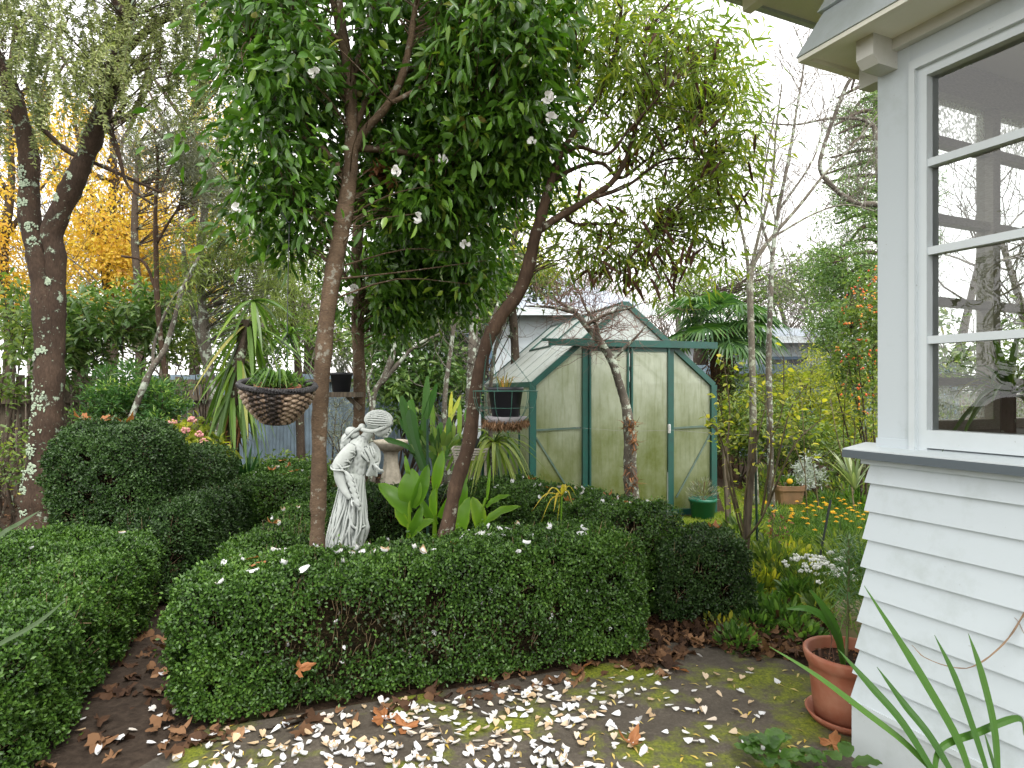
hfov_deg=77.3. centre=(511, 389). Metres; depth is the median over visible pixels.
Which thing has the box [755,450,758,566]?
garden stake
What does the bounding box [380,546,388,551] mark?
fallen petal
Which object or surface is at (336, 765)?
fallen petal
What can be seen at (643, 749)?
fallen petal
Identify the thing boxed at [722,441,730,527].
garden stake
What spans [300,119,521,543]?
camellia tree
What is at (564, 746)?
fallen petal
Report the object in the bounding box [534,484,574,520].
yellowed plant
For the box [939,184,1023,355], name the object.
bare tree
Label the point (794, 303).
bare tree
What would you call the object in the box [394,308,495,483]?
lichen tree
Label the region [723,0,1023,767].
house
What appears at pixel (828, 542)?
garden plant
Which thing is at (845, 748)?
broadleaf plant
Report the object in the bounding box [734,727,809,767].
broadleaf plant
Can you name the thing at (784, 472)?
garden plant
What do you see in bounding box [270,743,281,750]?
fallen petal
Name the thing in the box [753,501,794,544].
dead stalks
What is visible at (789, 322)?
bare tree
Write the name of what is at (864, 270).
bare tree
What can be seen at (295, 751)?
fallen petal
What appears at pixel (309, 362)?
bare tree
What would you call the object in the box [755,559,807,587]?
garden plant
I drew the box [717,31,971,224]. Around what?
bare tree
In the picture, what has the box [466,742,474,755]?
fallen petal
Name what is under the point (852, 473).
flax
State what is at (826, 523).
garden stake
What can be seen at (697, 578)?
hedge
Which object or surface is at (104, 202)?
bare tree
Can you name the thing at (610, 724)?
petal drift
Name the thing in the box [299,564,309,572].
fallen petal
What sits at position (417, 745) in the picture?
fallen petal
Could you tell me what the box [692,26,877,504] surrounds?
bare tree
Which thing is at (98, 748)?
fallen petal
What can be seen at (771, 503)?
garden plant
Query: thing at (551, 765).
fallen petal
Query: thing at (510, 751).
fallen petal
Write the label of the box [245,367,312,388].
plant
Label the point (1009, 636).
dry vine
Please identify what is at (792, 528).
daisy plant
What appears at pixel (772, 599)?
garden plant
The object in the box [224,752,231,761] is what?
fallen petal
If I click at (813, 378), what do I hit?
shrub
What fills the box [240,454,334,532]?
hedge
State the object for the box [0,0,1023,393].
sky
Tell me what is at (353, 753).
fallen petal
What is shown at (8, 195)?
autumn tree
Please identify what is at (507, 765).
fallen petal
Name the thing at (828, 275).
conifer
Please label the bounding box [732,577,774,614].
garden plant
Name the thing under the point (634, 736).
fallen leaf
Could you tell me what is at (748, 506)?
garden stake
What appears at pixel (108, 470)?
hedge
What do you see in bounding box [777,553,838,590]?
alyssum
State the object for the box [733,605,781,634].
garden plant
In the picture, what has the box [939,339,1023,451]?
house plant
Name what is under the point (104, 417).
fallen leaf
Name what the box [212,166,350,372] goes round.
bare tree
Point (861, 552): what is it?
day lily
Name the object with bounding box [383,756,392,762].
fallen petal
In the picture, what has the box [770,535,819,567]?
garden plant
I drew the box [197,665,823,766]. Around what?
leaf slips
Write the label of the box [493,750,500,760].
fallen petal
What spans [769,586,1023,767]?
iris plant
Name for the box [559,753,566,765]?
fallen petal
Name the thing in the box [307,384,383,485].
shrub
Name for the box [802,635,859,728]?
terracotta pot
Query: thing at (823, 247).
bare tree
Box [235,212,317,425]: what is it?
hanging basket
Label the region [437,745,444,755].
fallen petal
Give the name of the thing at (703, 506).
plant tub
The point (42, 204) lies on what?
bare tree
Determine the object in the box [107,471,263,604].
hedge
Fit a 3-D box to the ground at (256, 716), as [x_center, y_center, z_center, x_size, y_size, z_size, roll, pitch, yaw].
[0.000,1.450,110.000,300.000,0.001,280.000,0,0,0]
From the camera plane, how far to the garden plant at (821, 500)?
7.53 m
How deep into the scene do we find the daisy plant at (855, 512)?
6.92 m
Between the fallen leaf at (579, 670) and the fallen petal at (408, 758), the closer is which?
the fallen petal at (408, 758)
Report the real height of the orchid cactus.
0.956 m
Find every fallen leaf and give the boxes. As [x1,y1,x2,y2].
[73,411,91,419]
[95,414,112,421]
[115,410,133,421]
[293,657,315,677]
[372,706,397,724]
[395,715,418,733]
[571,662,590,674]
[618,723,641,745]
[672,667,688,671]
[708,519,720,527]
[819,730,840,751]
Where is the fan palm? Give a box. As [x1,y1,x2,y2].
[656,288,791,478]
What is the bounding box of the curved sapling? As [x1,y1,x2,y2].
[127,248,231,418]
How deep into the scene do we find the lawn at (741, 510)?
6.99 m
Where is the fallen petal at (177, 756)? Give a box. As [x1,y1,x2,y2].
[172,751,182,760]
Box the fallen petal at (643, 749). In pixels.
[639,744,647,755]
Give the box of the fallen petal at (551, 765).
[549,762,558,767]
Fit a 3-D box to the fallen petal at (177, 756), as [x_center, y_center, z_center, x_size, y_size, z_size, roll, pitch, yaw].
[-1.291,1.419,2.471,0.033,0.032,0.048,15,-9,23]
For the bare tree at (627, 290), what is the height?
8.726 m
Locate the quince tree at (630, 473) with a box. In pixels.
[481,226,685,516]
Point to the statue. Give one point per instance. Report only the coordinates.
(354, 457)
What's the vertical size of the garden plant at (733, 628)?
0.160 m
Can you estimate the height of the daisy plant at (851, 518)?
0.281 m
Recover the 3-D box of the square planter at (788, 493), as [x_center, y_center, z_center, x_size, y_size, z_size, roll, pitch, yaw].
[3.475,1.255,8.100,0.392,0.390,0.376,0,0,0]
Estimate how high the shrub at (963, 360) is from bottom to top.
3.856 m
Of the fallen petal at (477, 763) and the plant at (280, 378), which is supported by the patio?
the fallen petal at (477, 763)
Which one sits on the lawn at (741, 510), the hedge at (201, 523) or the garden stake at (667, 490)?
the garden stake at (667, 490)
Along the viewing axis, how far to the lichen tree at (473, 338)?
7.56 m
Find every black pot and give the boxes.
[330,342,358,391]
[487,372,523,416]
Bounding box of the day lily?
[809,530,864,578]
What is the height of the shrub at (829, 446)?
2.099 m
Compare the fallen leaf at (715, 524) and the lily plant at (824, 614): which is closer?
the lily plant at (824, 614)
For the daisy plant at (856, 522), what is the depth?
6.16 m
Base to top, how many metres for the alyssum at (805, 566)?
0.287 m
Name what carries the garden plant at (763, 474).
on the lawn at (741, 510)
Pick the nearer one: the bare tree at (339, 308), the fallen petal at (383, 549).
the fallen petal at (383, 549)
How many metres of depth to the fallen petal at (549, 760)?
2.46 m
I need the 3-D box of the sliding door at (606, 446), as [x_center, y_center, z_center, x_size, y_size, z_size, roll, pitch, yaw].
[1.084,0.460,7.166,0.491,1.880,0.131,0,0,-4]
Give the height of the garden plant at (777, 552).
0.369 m
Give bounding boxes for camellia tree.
[132,0,604,547]
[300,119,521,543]
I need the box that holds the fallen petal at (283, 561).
[279,559,287,564]
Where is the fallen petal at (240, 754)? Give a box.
[235,749,242,756]
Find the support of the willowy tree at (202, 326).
on the ground at (256, 716)
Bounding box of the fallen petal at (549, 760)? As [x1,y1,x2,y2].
[547,757,552,766]
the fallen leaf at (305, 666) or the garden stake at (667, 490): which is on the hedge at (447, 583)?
the fallen leaf at (305, 666)
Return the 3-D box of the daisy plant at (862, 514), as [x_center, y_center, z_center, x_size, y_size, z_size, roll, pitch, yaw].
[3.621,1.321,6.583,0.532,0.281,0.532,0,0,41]
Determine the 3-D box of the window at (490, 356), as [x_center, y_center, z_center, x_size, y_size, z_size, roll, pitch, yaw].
[-0.950,-0.700,14.980,1.000,1.180,0.060,0,0,0]
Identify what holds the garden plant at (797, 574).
on the lawn at (741, 510)
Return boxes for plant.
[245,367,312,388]
[378,455,433,537]
[420,450,467,537]
[438,429,546,521]
[456,466,520,530]
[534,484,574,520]
[692,610,752,638]
[711,618,764,653]
[717,511,772,546]
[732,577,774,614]
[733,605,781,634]
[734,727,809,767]
[742,462,789,497]
[748,532,801,587]
[749,561,782,592]
[750,543,781,570]
[751,589,811,623]
[752,500,801,525]
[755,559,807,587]
[757,602,816,636]
[763,501,815,529]
[763,509,816,543]
[765,448,810,477]
[768,575,821,604]
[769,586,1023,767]
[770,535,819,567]
[770,560,862,600]
[776,614,829,643]
[787,534,864,664]
[789,512,842,547]
[791,500,836,529]
[795,580,840,622]
[796,487,850,512]
[799,741,882,767]
[808,506,858,534]
[809,520,867,562]
[810,497,851,521]
[815,463,868,504]
[819,540,865,596]
[824,503,868,531]
[829,564,865,637]
[831,510,865,540]
[832,484,869,513]
[832,497,867,519]
[838,502,868,530]
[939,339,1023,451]
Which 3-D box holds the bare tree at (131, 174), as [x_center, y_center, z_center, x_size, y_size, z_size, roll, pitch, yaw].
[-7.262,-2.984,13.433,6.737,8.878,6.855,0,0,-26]
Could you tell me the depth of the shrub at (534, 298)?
9.82 m
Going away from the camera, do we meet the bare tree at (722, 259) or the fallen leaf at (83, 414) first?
the fallen leaf at (83, 414)
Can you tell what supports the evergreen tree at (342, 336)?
on the ground at (256, 716)
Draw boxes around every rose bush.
[698,337,829,539]
[780,385,822,515]
[817,350,872,509]
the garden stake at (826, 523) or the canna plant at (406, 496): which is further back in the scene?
the garden stake at (826, 523)
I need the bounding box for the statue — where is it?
[325,410,392,548]
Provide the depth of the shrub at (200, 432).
6.32 m
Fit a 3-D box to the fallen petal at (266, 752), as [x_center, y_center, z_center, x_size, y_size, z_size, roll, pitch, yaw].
[-0.965,1.431,2.517,0.045,0.010,0.030,30,26,-26]
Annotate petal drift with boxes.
[77,653,786,752]
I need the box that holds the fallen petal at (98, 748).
[95,743,101,754]
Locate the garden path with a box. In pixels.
[28,602,211,767]
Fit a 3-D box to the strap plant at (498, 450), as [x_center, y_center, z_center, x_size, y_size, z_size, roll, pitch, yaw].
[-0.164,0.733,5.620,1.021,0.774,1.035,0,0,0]
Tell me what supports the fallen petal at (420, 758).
on the patio
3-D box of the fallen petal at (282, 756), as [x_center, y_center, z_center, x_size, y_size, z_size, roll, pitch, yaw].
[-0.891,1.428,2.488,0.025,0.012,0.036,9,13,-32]
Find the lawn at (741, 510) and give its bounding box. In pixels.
[679,488,866,618]
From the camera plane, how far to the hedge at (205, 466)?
5.43 m
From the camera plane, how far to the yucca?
6.83 m
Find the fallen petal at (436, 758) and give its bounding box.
[433,756,442,761]
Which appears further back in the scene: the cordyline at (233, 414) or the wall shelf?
the cordyline at (233, 414)
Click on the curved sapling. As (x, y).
(156, 361)
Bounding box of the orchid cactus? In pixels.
[384,376,465,470]
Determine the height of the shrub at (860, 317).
2.976 m
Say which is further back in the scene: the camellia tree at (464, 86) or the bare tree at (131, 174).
the bare tree at (131, 174)
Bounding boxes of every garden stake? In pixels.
[426,419,428,536]
[667,472,667,522]
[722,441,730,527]
[742,430,756,565]
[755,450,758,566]
[819,500,831,555]
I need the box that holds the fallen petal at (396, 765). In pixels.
[393,758,399,767]
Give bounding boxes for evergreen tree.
[0,263,274,422]
[240,276,370,373]
[640,234,845,364]
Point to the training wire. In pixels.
(678, 430)
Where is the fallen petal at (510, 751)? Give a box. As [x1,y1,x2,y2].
[505,747,514,754]
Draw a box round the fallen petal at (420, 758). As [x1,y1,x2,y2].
[416,753,425,760]
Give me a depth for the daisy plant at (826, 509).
6.91 m
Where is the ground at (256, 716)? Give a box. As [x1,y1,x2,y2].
[0,394,1021,728]
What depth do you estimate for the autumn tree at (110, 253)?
12.04 m
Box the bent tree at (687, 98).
[437,0,808,536]
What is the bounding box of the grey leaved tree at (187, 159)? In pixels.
[106,105,251,417]
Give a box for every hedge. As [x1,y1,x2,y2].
[0,515,167,767]
[34,413,193,537]
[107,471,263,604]
[150,514,654,723]
[174,439,241,489]
[188,490,336,653]
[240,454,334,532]
[327,476,485,546]
[467,468,690,615]
[647,517,763,622]
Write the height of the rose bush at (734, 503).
1.885 m
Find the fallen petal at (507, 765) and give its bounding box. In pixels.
[503,761,509,767]
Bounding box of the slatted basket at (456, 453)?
[451,438,488,486]
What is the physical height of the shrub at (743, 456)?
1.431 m
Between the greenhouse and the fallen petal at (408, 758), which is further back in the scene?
the greenhouse
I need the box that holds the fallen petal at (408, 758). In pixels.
[405,753,412,761]
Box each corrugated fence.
[153,374,441,475]
[697,364,958,456]
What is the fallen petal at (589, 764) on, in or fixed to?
on the patio
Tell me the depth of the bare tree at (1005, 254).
17.01 m
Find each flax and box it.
[0,511,65,645]
[818,441,869,489]
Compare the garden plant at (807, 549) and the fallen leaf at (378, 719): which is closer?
the fallen leaf at (378, 719)
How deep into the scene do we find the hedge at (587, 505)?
4.42 m
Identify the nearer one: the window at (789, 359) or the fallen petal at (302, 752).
the fallen petal at (302, 752)
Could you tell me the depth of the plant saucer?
2.72 m
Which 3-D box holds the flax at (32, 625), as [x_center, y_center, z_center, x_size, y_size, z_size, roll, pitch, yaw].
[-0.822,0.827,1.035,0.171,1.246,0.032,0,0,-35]
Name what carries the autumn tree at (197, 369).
on the ground at (256, 716)
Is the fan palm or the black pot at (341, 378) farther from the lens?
the fan palm
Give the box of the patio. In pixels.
[139,642,869,767]
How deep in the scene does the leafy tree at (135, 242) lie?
10.96 m
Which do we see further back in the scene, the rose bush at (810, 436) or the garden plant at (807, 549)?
the rose bush at (810, 436)
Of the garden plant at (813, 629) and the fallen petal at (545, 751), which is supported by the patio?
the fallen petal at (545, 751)
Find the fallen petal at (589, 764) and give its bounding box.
[583,761,592,766]
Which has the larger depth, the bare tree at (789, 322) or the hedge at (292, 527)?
the bare tree at (789, 322)
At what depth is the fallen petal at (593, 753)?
2.51 m
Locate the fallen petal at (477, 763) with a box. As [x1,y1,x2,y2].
[474,758,484,767]
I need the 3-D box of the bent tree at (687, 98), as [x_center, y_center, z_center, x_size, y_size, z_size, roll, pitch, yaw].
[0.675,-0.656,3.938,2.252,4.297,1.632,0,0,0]
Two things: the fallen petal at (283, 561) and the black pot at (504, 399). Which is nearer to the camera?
the fallen petal at (283, 561)
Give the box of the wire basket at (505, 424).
[473,323,537,433]
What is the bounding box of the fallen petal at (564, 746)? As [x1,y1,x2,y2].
[562,743,569,749]
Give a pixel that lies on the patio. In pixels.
(783, 712)
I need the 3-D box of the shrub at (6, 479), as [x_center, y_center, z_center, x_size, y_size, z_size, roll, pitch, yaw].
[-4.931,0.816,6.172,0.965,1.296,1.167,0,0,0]
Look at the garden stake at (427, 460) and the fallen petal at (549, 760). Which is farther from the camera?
the garden stake at (427, 460)
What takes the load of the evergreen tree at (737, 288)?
on the ground at (256, 716)
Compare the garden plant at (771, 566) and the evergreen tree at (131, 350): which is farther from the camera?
the evergreen tree at (131, 350)
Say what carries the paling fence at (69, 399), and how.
on the ground at (256, 716)
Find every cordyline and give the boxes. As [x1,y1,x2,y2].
[193,298,312,475]
[263,321,314,364]
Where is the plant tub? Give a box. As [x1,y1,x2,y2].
[686,475,719,519]
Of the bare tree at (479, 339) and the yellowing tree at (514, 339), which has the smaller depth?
the yellowing tree at (514, 339)
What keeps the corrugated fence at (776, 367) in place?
on the ground at (256, 716)
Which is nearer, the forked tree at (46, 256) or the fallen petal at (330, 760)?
the fallen petal at (330, 760)
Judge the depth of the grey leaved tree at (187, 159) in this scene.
7.46 m
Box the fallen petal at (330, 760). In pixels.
[324,756,334,765]
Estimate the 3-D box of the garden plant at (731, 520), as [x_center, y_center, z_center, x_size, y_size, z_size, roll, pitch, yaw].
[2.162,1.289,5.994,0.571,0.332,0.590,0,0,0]
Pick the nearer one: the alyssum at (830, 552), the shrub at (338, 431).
the alyssum at (830, 552)
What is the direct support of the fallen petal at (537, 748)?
on the patio
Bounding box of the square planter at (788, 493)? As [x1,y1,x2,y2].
[774,473,806,504]
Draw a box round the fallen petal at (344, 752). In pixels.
[341,746,348,755]
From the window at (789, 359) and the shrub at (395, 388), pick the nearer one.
the shrub at (395, 388)
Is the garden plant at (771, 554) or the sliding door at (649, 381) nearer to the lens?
the garden plant at (771, 554)
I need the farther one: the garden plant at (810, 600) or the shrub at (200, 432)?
the shrub at (200, 432)
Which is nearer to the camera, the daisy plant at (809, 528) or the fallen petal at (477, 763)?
the fallen petal at (477, 763)
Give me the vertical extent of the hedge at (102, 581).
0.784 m
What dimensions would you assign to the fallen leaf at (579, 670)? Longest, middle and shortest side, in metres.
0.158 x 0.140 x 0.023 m
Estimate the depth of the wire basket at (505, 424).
3.42 m
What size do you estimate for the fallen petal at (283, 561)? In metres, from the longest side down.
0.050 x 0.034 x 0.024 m
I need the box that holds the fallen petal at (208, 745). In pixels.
[205,741,212,748]
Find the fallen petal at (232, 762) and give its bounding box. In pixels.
[226,757,235,767]
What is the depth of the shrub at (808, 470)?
8.23 m
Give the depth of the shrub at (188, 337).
9.15 m
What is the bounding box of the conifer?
[791,79,955,394]
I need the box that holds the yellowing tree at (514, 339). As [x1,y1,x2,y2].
[488,159,600,364]
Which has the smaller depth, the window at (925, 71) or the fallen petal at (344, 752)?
the window at (925, 71)
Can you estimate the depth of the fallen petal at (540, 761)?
2.44 m
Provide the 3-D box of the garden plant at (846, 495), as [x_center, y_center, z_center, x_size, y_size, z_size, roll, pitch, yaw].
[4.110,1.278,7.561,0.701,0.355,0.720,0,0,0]
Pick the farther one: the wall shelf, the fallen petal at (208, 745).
the wall shelf
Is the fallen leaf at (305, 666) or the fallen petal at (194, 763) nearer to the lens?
the fallen petal at (194, 763)
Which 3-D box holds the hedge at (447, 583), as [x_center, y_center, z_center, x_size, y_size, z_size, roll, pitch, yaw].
[-0.440,1.131,3.285,2.487,0.847,0.838,0,0,-21]
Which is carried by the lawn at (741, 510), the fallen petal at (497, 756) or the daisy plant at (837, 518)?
the daisy plant at (837, 518)
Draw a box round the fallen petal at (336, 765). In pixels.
[332,763,341,767]
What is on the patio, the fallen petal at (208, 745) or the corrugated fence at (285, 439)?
the fallen petal at (208, 745)
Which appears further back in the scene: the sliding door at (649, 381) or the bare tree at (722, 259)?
the bare tree at (722, 259)
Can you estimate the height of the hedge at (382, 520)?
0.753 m
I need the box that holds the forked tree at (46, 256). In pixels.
[0,0,253,530]
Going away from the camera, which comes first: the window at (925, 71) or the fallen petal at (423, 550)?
the window at (925, 71)
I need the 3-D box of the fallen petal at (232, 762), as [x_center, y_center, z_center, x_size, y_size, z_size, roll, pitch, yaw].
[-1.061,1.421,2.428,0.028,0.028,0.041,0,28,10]
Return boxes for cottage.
[419,276,654,439]
[684,325,859,364]
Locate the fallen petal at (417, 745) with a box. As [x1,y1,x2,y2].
[414,741,421,750]
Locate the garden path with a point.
(137, 751)
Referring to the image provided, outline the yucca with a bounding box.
[238,444,276,475]
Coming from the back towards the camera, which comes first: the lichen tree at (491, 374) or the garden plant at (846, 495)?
the garden plant at (846, 495)
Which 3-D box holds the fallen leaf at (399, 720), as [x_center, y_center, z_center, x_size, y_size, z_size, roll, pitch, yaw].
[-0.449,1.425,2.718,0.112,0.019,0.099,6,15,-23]
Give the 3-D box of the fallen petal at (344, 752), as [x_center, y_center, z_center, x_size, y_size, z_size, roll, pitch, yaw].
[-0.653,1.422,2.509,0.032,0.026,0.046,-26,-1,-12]
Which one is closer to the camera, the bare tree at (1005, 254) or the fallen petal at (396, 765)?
the fallen petal at (396, 765)
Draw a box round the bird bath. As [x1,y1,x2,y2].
[373,439,407,484]
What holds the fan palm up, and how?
on the ground at (256, 716)
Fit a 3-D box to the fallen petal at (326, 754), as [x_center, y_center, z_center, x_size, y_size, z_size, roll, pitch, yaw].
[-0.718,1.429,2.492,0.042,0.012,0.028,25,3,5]
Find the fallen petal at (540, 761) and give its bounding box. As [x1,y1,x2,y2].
[536,758,544,764]
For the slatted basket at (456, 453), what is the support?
on the ground at (256, 716)
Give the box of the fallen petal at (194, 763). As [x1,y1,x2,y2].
[188,760,198,766]
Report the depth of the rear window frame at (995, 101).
2.67 m
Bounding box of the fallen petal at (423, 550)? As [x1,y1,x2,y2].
[419,545,426,553]
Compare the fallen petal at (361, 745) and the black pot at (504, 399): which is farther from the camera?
the black pot at (504, 399)
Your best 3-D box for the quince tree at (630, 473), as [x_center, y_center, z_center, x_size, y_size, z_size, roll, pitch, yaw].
[0.850,-0.083,6.425,2.073,3.180,1.562,0,0,36]
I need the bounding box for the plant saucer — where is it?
[804,695,851,736]
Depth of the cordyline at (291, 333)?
7.36 m
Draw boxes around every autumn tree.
[0,19,105,463]
[9,23,195,378]
[93,24,259,374]
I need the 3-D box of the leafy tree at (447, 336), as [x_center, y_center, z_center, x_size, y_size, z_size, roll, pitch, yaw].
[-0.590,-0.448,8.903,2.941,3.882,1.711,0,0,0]
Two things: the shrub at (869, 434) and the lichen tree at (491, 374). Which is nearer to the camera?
the lichen tree at (491, 374)
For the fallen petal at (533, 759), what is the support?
on the patio
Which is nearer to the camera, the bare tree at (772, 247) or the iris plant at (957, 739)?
the iris plant at (957, 739)
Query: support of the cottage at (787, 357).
on the ground at (256, 716)
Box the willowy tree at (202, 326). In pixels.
[140,110,322,439]
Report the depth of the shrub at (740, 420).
10.57 m
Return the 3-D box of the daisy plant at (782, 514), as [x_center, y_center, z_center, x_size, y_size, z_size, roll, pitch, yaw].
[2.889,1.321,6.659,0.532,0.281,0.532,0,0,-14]
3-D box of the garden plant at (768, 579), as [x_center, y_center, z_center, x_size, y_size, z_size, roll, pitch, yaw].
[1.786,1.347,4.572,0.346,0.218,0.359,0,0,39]
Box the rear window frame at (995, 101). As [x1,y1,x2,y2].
[939,65,1023,430]
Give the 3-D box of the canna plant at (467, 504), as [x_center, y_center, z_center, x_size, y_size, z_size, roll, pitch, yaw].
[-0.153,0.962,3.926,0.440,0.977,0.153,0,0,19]
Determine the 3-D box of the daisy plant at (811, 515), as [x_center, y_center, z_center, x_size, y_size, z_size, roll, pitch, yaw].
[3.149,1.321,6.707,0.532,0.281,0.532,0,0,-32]
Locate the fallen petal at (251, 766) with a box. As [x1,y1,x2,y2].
[245,764,256,767]
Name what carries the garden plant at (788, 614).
on the ground at (256, 716)
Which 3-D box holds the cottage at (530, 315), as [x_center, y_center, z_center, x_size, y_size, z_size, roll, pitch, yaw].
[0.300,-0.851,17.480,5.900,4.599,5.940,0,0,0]
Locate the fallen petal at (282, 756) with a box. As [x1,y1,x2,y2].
[280,753,285,759]
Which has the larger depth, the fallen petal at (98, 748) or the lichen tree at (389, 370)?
the lichen tree at (389, 370)
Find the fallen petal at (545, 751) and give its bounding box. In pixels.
[540,747,549,756]
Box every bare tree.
[0,10,336,374]
[0,19,184,375]
[0,54,149,375]
[10,74,245,372]
[98,43,411,373]
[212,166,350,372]
[238,210,372,372]
[351,188,599,413]
[549,218,702,333]
[558,218,657,325]
[634,241,745,338]
[668,227,810,322]
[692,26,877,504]
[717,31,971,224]
[726,227,859,328]
[727,13,841,515]
[747,165,1022,441]
[753,193,961,364]
[767,181,947,332]
[842,123,1023,375]
[939,121,1023,414]
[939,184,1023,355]
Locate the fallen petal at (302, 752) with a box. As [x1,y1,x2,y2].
[299,750,307,754]
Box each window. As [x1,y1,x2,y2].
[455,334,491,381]
[763,356,806,364]
[908,7,1023,455]
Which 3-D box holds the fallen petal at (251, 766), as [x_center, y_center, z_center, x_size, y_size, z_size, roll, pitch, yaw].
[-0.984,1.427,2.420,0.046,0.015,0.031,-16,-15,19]
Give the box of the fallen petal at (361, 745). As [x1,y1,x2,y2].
[355,741,365,748]
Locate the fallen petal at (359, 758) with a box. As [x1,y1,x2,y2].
[356,753,365,761]
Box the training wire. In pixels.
[576,427,742,434]
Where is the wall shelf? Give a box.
[329,392,363,409]
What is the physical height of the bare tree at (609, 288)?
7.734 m
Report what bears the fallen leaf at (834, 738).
on the patio
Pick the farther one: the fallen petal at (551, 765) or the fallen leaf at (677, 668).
the fallen leaf at (677, 668)
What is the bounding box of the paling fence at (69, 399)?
[0,374,223,498]
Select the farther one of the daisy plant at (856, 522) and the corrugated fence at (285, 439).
the corrugated fence at (285, 439)
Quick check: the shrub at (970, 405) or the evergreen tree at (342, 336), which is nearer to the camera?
the shrub at (970, 405)
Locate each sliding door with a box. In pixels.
[588,346,629,495]
[630,347,670,511]
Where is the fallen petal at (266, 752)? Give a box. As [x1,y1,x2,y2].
[261,748,272,756]
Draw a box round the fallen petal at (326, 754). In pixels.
[323,752,333,757]
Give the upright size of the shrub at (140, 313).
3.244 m
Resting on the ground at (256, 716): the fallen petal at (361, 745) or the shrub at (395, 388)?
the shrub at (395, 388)
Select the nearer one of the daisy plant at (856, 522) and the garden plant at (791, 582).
the garden plant at (791, 582)
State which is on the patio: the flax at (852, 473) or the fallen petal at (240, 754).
the fallen petal at (240, 754)
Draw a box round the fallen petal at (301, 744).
[298,741,303,749]
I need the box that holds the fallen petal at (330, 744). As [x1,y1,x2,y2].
[328,739,335,750]
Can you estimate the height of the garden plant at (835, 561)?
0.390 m
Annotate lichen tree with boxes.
[344,333,439,483]
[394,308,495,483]
[443,288,533,475]
[444,233,509,479]
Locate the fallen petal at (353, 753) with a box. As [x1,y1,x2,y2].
[347,748,356,756]
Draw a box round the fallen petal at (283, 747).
[279,744,288,750]
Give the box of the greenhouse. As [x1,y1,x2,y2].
[481,301,717,515]
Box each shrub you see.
[0,264,209,422]
[0,267,75,517]
[0,419,28,529]
[64,357,197,425]
[123,286,309,443]
[165,410,242,465]
[243,448,366,486]
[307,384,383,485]
[341,247,583,483]
[343,310,494,478]
[713,352,869,491]
[717,349,877,473]
[717,393,823,485]
[735,340,869,477]
[782,451,829,501]
[790,397,877,482]
[821,258,939,511]
[856,293,1023,418]
[940,396,1023,418]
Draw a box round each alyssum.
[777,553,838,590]
[791,561,857,597]
[817,549,862,586]
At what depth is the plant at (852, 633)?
3.38 m
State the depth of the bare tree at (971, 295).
14.41 m
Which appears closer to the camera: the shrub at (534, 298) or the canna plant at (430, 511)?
the canna plant at (430, 511)
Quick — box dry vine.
[912,612,1023,668]
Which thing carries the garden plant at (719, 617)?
on the ground at (256, 716)
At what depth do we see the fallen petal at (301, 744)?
2.56 m
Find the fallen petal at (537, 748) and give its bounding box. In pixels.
[533,745,542,752]
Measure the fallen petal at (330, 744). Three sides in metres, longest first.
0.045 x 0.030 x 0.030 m
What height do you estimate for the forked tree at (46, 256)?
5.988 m
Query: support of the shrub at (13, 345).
on the ground at (256, 716)
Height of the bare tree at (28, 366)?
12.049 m
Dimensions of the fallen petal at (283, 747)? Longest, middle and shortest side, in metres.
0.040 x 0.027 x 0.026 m
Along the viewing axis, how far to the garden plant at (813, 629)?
3.69 m
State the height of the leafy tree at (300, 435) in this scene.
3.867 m
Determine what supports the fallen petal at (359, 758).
on the patio
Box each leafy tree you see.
[131,98,264,375]
[209,234,344,460]
[370,248,571,482]
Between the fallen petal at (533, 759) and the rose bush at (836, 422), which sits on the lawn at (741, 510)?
the rose bush at (836, 422)
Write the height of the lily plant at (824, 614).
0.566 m
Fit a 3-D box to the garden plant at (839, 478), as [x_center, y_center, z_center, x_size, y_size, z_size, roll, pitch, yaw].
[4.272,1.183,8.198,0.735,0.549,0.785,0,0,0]
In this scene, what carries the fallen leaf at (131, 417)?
on the hedge at (108, 470)
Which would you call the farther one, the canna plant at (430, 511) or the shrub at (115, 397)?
the shrub at (115, 397)
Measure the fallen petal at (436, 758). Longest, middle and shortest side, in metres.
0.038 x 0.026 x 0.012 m
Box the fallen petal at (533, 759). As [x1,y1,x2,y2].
[530,755,536,764]
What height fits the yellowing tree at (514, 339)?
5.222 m
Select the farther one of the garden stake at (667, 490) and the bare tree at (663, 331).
the bare tree at (663, 331)
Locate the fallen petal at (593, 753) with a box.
[586,751,596,755]
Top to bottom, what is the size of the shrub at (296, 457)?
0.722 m
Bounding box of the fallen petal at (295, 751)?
[291,745,300,756]

